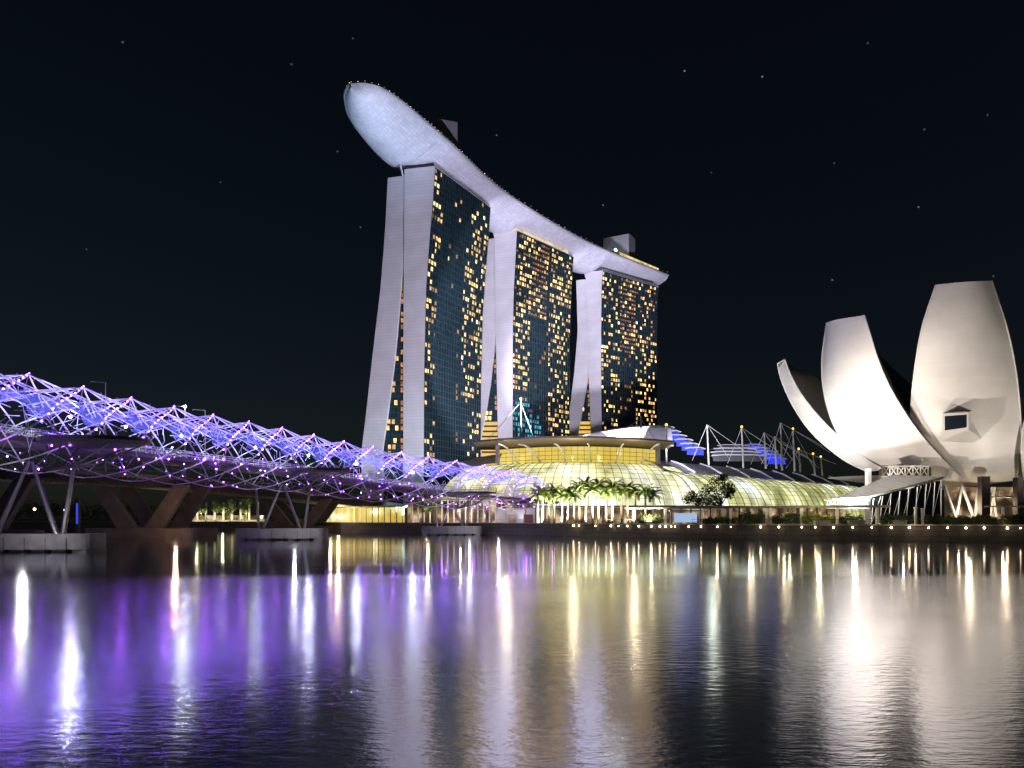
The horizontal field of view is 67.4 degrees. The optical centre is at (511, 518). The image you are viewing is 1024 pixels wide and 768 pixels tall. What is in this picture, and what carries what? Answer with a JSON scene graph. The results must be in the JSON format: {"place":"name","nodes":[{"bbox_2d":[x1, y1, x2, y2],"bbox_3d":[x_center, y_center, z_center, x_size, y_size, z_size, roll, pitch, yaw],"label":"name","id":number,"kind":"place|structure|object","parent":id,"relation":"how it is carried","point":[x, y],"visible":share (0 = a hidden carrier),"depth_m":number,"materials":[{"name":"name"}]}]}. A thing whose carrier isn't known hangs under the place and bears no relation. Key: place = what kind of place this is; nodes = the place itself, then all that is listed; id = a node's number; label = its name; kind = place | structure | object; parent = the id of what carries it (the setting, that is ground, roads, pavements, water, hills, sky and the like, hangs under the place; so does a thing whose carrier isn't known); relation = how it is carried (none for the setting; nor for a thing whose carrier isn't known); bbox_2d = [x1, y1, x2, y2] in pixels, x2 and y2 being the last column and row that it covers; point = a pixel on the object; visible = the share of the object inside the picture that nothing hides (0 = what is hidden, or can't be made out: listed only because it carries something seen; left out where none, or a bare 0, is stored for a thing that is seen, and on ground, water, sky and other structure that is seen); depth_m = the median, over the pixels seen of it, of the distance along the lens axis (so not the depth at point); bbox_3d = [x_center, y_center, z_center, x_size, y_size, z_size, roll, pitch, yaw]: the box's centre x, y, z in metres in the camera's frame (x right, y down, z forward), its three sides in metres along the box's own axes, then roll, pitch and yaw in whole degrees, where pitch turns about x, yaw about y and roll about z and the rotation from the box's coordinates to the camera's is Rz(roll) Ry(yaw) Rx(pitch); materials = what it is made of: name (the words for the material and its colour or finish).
{"place":"outdoors","nodes":[
{"label":"outdoors","id":0,"kind":"place"},
{"bbox_2d":[0,530,1023,767],"bbox_3d":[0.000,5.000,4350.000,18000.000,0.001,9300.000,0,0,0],"label":"water","id":1,"kind":"structure","parent":0,"point":[224,649],"depth_m":28.45,"materials":[{"name":"black liquid"}]},
{"bbox_2d":[75,498,80,531],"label":"lit column","id":2,"kind":"structure","parent":1,"relation":"in","point":[77,514],"depth_m":299.12,"materials":[{"name":"concrete"}]},
{"bbox_2d":[0,373,558,551],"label":"helix footbridge","id":3,"kind":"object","parent":1,"relation":"in","point":[99,446],"visible":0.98,"depth_m":151.78,"materials":[{"name":"metal"}]},
{"bbox_2d":[13,519,1015,524],"bbox_3d":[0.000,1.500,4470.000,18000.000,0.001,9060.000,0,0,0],"label":"ground","id":4,"kind":"structure","parent":0,"point":[271,520],"depth_m":643.53,"materials":[{"name":"grey concrete"}]},
{"bbox_2d":[14,499,182,520],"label":"trees","id":5,"kind":"object","parent":4,"relation":"on","point":[29,509],"visible":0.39,"depth_m":370.19,"materials":[{"name":"green plant"}]},
{"bbox_2d":[197,504,207,520],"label":"street tree","id":6,"kind":"object","parent":4,"relation":"on","point":[203,508],"visible":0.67,"depth_m":348.37,"materials":[{"name":"green plant"}]},
{"bbox_2d":[0,459,406,537],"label":"road bridge","id":7,"kind":"structure","parent":4,"relation":"on","point":[155,523],"depth_m":207.04,"materials":[{"name":"concrete"}]},
{"bbox_2d":[90,381,105,471],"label":"street lamp","id":8,"kind":"object","parent":7,"relation":"on","point":[105,412],"visible":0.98,"depth_m":204.91,"materials":[{"name":"metal"}]},
{"bbox_2d":[193,409,205,478],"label":"street lamp","id":9,"kind":"object","parent":7,"relation":"on","point":[205,437],"visible":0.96,"depth_m":250.00,"materials":[{"name":"metal"}]},
{"bbox_2d":[211,500,223,520],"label":"street tree","id":10,"kind":"object","parent":4,"relation":"on","point":[217,508],"visible":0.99,"depth_m":348.68,"materials":[{"name":"green plant"}]},
{"bbox_2d":[193,502,264,521],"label":"colonnade","id":11,"kind":"object","parent":4,"relation":"on","point":[240,517],"visible":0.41,"depth_m":356.00,"materials":[{"name":"white paint"}]},
{"bbox_2d":[222,499,237,520],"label":"street tree","id":12,"kind":"object","parent":4,"relation":"on","point":[228,505],"visible":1,"depth_m":348.75,"materials":[{"name":"green plant"}]},
{"bbox_2d":[237,498,252,520],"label":"street tree","id":13,"kind":"object","parent":4,"relation":"on","point":[245,507],"visible":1,"depth_m":348.14,"materials":[{"name":"green plant"}]},
{"bbox_2d":[312,505,406,521],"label":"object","id":14,"kind":"object","parent":4,"relation":"on","point":[372,514],"visible":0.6,"depth_m":319.28,"materials":[{"name":"yellow glass"}]},
{"bbox_2d":[412,494,430,521],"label":"street tree","id":15,"kind":"object","parent":4,"relation":"on","point":[424,509],"visible":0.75,"depth_m":267.60,"materials":[{"name":"green plant"}]},
{"bbox_2d":[361,163,490,520],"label":"hotel tower","id":16,"kind":"structure","parent":4,"relation":"on","point":[424,396],"depth_m":419.44,"materials":[{"name":"white glass"}]},
{"bbox_2d":[425,173,486,456],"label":"lit window","id":17,"kind":"structure","parent":16,"relation":"in","point":[470,336],"depth_m":450.92,"materials":[{"name":"yellow glass"}]},
{"bbox_2d":[456,330,458,462],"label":"dim window","id":18,"kind":"structure","parent":16,"relation":"in","point":[457,330],"depth_m":442.20,"materials":[{"name":"orange"}]},
{"bbox_2d":[343,82,668,285],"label":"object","id":19,"kind":"structure","parent":16,"relation":"on","point":[394,130],"depth_m":423.94,"materials":[{"name":"metal"}]},
{"bbox_2d":[424,495,440,521],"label":"street tree","id":20,"kind":"object","parent":4,"relation":"on","point":[432,500],"visible":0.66,"depth_m":267.47,"materials":[{"name":"green plant"}]},
{"bbox_2d":[407,498,532,522],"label":"colonnade","id":21,"kind":"object","parent":4,"relation":"on","point":[414,514],"visible":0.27,"depth_m":271.82,"materials":[{"name":"white paint"}]},
{"bbox_2d":[8,521,1023,542],"bbox_3d":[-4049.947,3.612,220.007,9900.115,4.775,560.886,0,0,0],"label":"quay wall","id":22,"kind":"structure","parent":4,"relation":"on","point":[936,532],"depth_m":189.74,"materials":[{"name":"concrete"}]},
{"bbox_2d":[462,519,1015,523],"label":"quay railing","id":23,"kind":"object","parent":22,"relation":"on","point":[786,521],"visible":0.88,"depth_m":178.21,"materials":[{"name":"metal"}]},
{"bbox_2d":[481,228,573,464],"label":"hotel tower","id":24,"kind":"structure","parent":4,"relation":"on","point":[526,320],"depth_m":513.70,"materials":[{"name":"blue glass"}]},
{"bbox_2d":[481,453,494,455],"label":"atrium window","id":25,"kind":"structure","parent":24,"relation":"in","point":[482,454],"depth_m":509.21,"materials":[{"name":"orange"}]},
{"bbox_2d":[482,437,497,439],"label":"atrium window","id":26,"kind":"structure","parent":24,"relation":"in","point":[483,438],"depth_m":509.21,"materials":[{"name":"orange"}]},
{"bbox_2d":[482,432,497,435],"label":"atrium window","id":27,"kind":"structure","parent":24,"relation":"in","point":[483,433],"depth_m":509.21,"materials":[{"name":"orange"}]},
{"bbox_2d":[483,427,496,429],"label":"atrium window","id":28,"kind":"structure","parent":24,"relation":"in","point":[484,428],"depth_m":509.21,"materials":[{"name":"orange"}]},
{"bbox_2d":[484,422,496,424],"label":"atrium window","id":29,"kind":"structure","parent":24,"relation":"in","point":[485,423],"depth_m":509.21,"materials":[{"name":"orange"}]},
{"bbox_2d":[513,235,571,435],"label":"lit window","id":30,"kind":"structure","parent":24,"relation":"in","point":[521,278],"depth_m":534.30,"materials":[{"name":"yellow glass"}]},
{"bbox_2d":[514,235,572,419],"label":"dim window","id":31,"kind":"structure","parent":24,"relation":"in","point":[520,235],"depth_m":525.64,"materials":[{"name":"orange"}]},
{"bbox_2d":[528,488,548,523],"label":"palm tree","id":32,"kind":"object","parent":4,"relation":"on","point":[534,495],"visible":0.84,"depth_m":220.81,"materials":[{"name":"green plant"}]},
{"bbox_2d":[531,484,555,523],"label":"palm tree","id":33,"kind":"object","parent":4,"relation":"on","point":[543,493],"visible":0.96,"depth_m":220.48,"materials":[{"name":"green plant"}]},
{"bbox_2d":[541,491,556,523],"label":"palm tree","id":34,"kind":"object","parent":4,"relation":"on","point":[549,499],"visible":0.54,"depth_m":222.88,"materials":[{"name":"green plant"}]},
{"bbox_2d":[543,483,562,523],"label":"palm tree","id":35,"kind":"object","parent":4,"relation":"on","point":[554,489],"visible":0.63,"depth_m":222.54,"materials":[{"name":"green plant"}]},
{"bbox_2d":[427,436,695,522],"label":"shopping hall","id":36,"kind":"structure","parent":4,"relation":"on","point":[559,460],"depth_m":285.09,"materials":[{"name":"yellow glass"}]},
{"bbox_2d":[490,397,533,436],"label":"roof mast","id":37,"kind":"object","parent":36,"relation":"on","point":[520,398],"visible":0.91,"depth_m":299.91,"materials":[{"name":"white metal"}]},
{"bbox_2d":[580,425,672,445],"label":"shell roof","id":38,"kind":"structure","parent":36,"relation":"on","point":[658,431],"depth_m":322.50,"materials":[{"name":"white metal"}]},
{"bbox_2d":[612,416,654,438],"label":"roof mast","id":39,"kind":"object","parent":36,"relation":"on","point":[640,419],"visible":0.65,"depth_m":299.75,"materials":[{"name":"white metal"}]},
{"bbox_2d":[552,488,570,523],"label":"palm tree","id":40,"kind":"object","parent":4,"relation":"on","point":[561,496],"visible":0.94,"depth_m":217.78,"materials":[{"name":"green plant"}]},
{"bbox_2d":[556,485,578,523],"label":"palm tree","id":41,"kind":"object","parent":4,"relation":"on","point":[569,489],"visible":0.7,"depth_m":218.69,"materials":[{"name":"green plant"}]},
{"bbox_2d":[564,490,582,523],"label":"palm tree","id":42,"kind":"object","parent":4,"relation":"on","point":[575,496],"visible":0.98,"depth_m":216.51,"materials":[{"name":"green plant"}]},
{"bbox_2d":[568,480,589,522],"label":"palm tree","id":43,"kind":"object","parent":4,"relation":"on","point":[580,490],"visible":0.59,"depth_m":217.66,"materials":[{"name":"green plant"}]},
{"bbox_2d":[575,476,596,523],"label":"palm tree","id":44,"kind":"object","parent":4,"relation":"on","point":[587,479],"visible":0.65,"depth_m":213.34,"materials":[{"name":"green plant"}]},
{"bbox_2d":[578,481,605,523],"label":"palm tree","id":45,"kind":"object","parent":4,"relation":"on","point":[591,487],"visible":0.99,"depth_m":209.42,"materials":[{"name":"green plant"}]},
{"bbox_2d":[588,477,608,522],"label":"palm tree","id":46,"kind":"object","parent":4,"relation":"on","point":[596,481],"visible":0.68,"depth_m":211.31,"materials":[{"name":"green plant"}]},
{"bbox_2d":[596,485,615,522],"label":"palm tree","id":47,"kind":"object","parent":4,"relation":"on","point":[607,495],"visible":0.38,"depth_m":211.60,"materials":[{"name":"green plant"}]},
{"bbox_2d":[600,478,624,522],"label":"palm tree","id":48,"kind":"object","parent":4,"relation":"on","point":[613,486],"visible":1,"depth_m":207.95,"materials":[{"name":"green plant"}]},
{"bbox_2d":[610,484,627,522],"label":"palm tree","id":49,"kind":"object","parent":4,"relation":"on","point":[620,501],"visible":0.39,"depth_m":211.61,"materials":[{"name":"green plant"}]},
{"bbox_2d":[617,481,640,522],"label":"palm tree","id":50,"kind":"object","parent":4,"relation":"on","point":[625,486],"visible":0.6,"depth_m":209.75,"materials":[{"name":"green plant"}]},
{"bbox_2d":[623,485,645,522],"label":"palm tree","id":51,"kind":"object","parent":4,"relation":"on","point":[633,490],"visible":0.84,"depth_m":205.60,"materials":[{"name":"green plant"}]},
{"bbox_2d":[634,483,658,515],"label":"palm tree","id":52,"kind":"object","parent":4,"relation":"on","point":[642,490],"visible":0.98,"depth_m":202.85,"materials":[{"name":"green plant"}]},
{"bbox_2d":[637,513,662,523],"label":"hedge","id":53,"kind":"object","parent":4,"relation":"on","point":[652,516],"visible":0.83,"depth_m":199.69,"materials":[{"name":"green plant"}]},
{"bbox_2d":[647,487,665,514],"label":"palm tree","id":54,"kind":"object","parent":4,"relation":"on","point":[655,494],"visible":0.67,"depth_m":205.98,"materials":[{"name":"green plant"}]},
{"bbox_2d":[494,504,843,523],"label":"shopfront row","id":55,"kind":"object","parent":4,"relation":"on","point":[526,515],"visible":0.32,"depth_m":249.16,"materials":[{"name":"grey"}]},
{"bbox_2d":[508,514,515,522],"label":"red door","id":56,"kind":"structure","parent":55,"relation":"in","point":[511,517],"depth_m":252.08,"materials":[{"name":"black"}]},
{"bbox_2d":[524,514,532,522],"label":"red door","id":57,"kind":"structure","parent":55,"relation":"in","point":[528,518],"depth_m":250.48,"materials":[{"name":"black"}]},
{"bbox_2d":[668,510,703,524],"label":"kiosk","id":58,"kind":"object","parent":4,"relation":"on","point":[683,517],"visible":1,"depth_m":190.60,"materials":[{"name":"white paint"}]},
{"bbox_2d":[681,473,736,523],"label":"rain tree","id":59,"kind":"object","parent":4,"relation":"on","point":[700,499],"visible":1,"depth_m":195.55,"materials":[{"name":"green plant"}]},
{"bbox_2d":[702,516,737,525],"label":"hedge","id":60,"kind":"object","parent":4,"relation":"on","point":[707,521],"visible":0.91,"depth_m":187.77,"materials":[{"name":"green plant"}]},
{"bbox_2d":[737,509,764,525],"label":"hedge","id":61,"kind":"object","parent":4,"relation":"on","point":[748,516],"visible":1,"depth_m":183.48,"materials":[{"name":"green plant"}]},
{"bbox_2d":[642,458,871,518],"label":"shopping wing","id":62,"kind":"structure","parent":4,"relation":"on","point":[754,487],"depth_m":337.01,"materials":[{"name":"yellow glass"}]},
{"bbox_2d":[665,423,667,463],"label":"roof mast","id":63,"kind":"object","parent":62,"relation":"on","point":[666,424],"visible":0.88,"depth_m":305.67,"materials":[{"name":"white metal"}]},
{"bbox_2d":[692,425,743,465],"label":"roof mast","id":64,"kind":"object","parent":62,"relation":"on","point":[707,426],"visible":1,"depth_m":321.90,"materials":[{"name":"white metal"}]},
{"bbox_2d":[728,426,778,467],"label":"roof mast","id":65,"kind":"object","parent":62,"relation":"on","point":[742,445],"visible":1,"depth_m":339.88,"materials":[{"name":"white metal"}]},
{"bbox_2d":[751,432,803,468],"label":"roof mast","id":66,"kind":"object","parent":62,"relation":"on","point":[764,433],"visible":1,"depth_m":351.88,"materials":[{"name":"grey metal"}]},
{"bbox_2d":[761,436,814,468],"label":"roof mast","id":67,"kind":"object","parent":62,"relation":"on","point":[775,437],"visible":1,"depth_m":355.90,"materials":[{"name":"grey metal"}]},
{"bbox_2d":[767,423,822,469],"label":"roof mast","id":68,"kind":"object","parent":62,"relation":"on","point":[781,444],"visible":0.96,"depth_m":361.85,"materials":[{"name":"grey metal"}]},
{"bbox_2d":[786,448,834,471],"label":"roof mast","id":69,"kind":"object","parent":62,"relation":"on","point":[799,450],"visible":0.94,"depth_m":377.89,"materials":[{"name":"grey metal"}]},
{"bbox_2d":[812,453,815,474],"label":"roof mast","id":70,"kind":"object","parent":62,"relation":"on","point":[813,465],"visible":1,"depth_m":387.67,"materials":[{"name":"grey metal"}]},
{"bbox_2d":[820,456,822,475],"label":"roof mast","id":71,"kind":"object","parent":62,"relation":"on","point":[821,466],"visible":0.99,"depth_m":395.68,"materials":[{"name":"grey metal"}]},
{"bbox_2d":[625,505,890,523],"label":"pergola","id":72,"kind":"object","parent":4,"relation":"on","point":[837,507],"visible":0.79,"depth_m":183.44,"materials":[{"name":"concrete"}]},
{"bbox_2d":[771,510,799,523],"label":"hedge","id":73,"kind":"object","parent":4,"relation":"on","point":[791,515],"visible":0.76,"depth_m":181.77,"materials":[{"name":"green plant"}]},
{"bbox_2d":[801,512,834,523],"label":"hedge","id":74,"kind":"object","parent":4,"relation":"on","point":[818,515],"visible":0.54,"depth_m":178.91,"materials":[{"name":"green plant"}]},
{"bbox_2d":[813,517,830,524],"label":"planter","id":75,"kind":"object","parent":4,"relation":"on","point":[818,521],"visible":1,"depth_m":173.83,"materials":[{"name":"white paint"}]},
{"bbox_2d":[839,513,863,523],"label":"hedge","id":76,"kind":"object","parent":4,"relation":"on","point":[848,516],"visible":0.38,"depth_m":177.90,"materials":[{"name":"green plant"}]},
{"bbox_2d":[847,517,865,523],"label":"planter","id":77,"kind":"object","parent":4,"relation":"on","point":[856,522],"visible":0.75,"depth_m":173.79,"materials":[{"name":"concrete"}]},
{"bbox_2d":[825,475,942,523],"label":"glass pavilion","id":78,"kind":"structure","parent":4,"relation":"on","point":[926,493],"depth_m":190.50,"materials":[{"name":"metal"}]},
{"bbox_2d":[889,517,907,523],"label":"planter","id":79,"kind":"object","parent":4,"relation":"on","point":[896,521],"visible":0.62,"depth_m":173.79,"materials":[{"name":"concrete"}]},
{"bbox_2d":[879,512,920,523],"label":"hedge","id":80,"kind":"object","parent":4,"relation":"on","point":[888,516],"visible":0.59,"depth_m":175.62,"materials":[{"name":"green plant"}]},
{"bbox_2d":[777,280,1023,523],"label":"lotus museum","id":81,"kind":"structure","parent":4,"relation":"on","point":[953,414],"depth_m":209.40,"materials":[{"name":"white concrete"}]},
{"bbox_2d":[913,507,917,523],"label":"gate post","id":82,"kind":"object","parent":4,"relation":"on","point":[915,514],"visible":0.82,"depth_m":170.78,"materials":[{"name":"white paint"}]},
{"bbox_2d":[920,508,924,523],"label":"gate post","id":83,"kind":"object","parent":4,"relation":"on","point":[922,515],"visible":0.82,"depth_m":170.78,"materials":[{"name":"white paint"}]},
{"bbox_2d":[924,514,998,524],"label":"hedge","id":84,"kind":"object","parent":4,"relation":"on","point":[962,516],"visible":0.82,"depth_m":171.53,"materials":[{"name":"green plant"}]},
{"bbox_2d":[984,505,1023,524],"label":"pergola","id":85,"kind":"object","parent":4,"relation":"on","point":[1002,509],"visible":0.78,"depth_m":168.22,"materials":[{"name":"concrete"}]},
{"bbox_2d":[999,513,1023,524],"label":"hedge","id":86,"kind":"object","parent":4,"relation":"on","point":[1017,520],"visible":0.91,"depth_m":167.76,"materials":[{"name":"green plant"}]},
{"bbox_2d":[570,266,658,435],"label":"hotel tower","id":87,"kind":"structure","parent":0,"point":[615,380],"depth_m":593.09,"materials":[{"name":"black glass"}]},
{"bbox_2d":[579,430,590,432],"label":"atrium window","id":88,"kind":"structure","parent":87,"relation":"in","point":[580,431],"depth_m":589.26,"materials":[{"name":"yellow glass"}]},
{"bbox_2d":[579,426,590,428],"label":"atrium window","id":89,"kind":"structure","parent":87,"relation":"in","point":[581,427],"depth_m":589.26,"materials":[{"name":"yellow glass"}]},
{"bbox_2d":[602,272,655,425],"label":"lit window","id":90,"kind":"structure","parent":87,"relation":"in","point":[613,357],"depth_m":604.12,"materials":[{"name":"yellow glass"}]},
{"bbox_2d":[604,279,656,425],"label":"dim window","id":91,"kind":"structure","parent":87,"relation":"in","point":[624,279],"depth_m":603.09,"materials":[{"name":"orange"}]},
{"bbox_2d":[668,426,705,454],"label":"stepped roof","id":92,"kind":"structure","parent":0,"point":[688,446],"depth_m":328.40,"materials":[{"name":"blue"}]},
{"bbox_2d":[705,444,766,461],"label":"stepped roof","id":93,"kind":"structure","parent":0,"point":[718,454],"depth_m":370.40,"materials":[{"name":"grey metal"}]},
{"bbox_2d":[745,444,786,463],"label":"stepped roof","id":94,"kind":"structure","parent":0,"point":[768,454],"depth_m":371.60,"materials":[{"name":"blue"}]},
{"bbox_2d":[780,428,828,470],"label":"roof mast","id":95,"kind":"object","parent":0,"point":[792,433],"visible":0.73,"depth_m":369.88,"materials":[{"name":"grey metal"}]}
]}

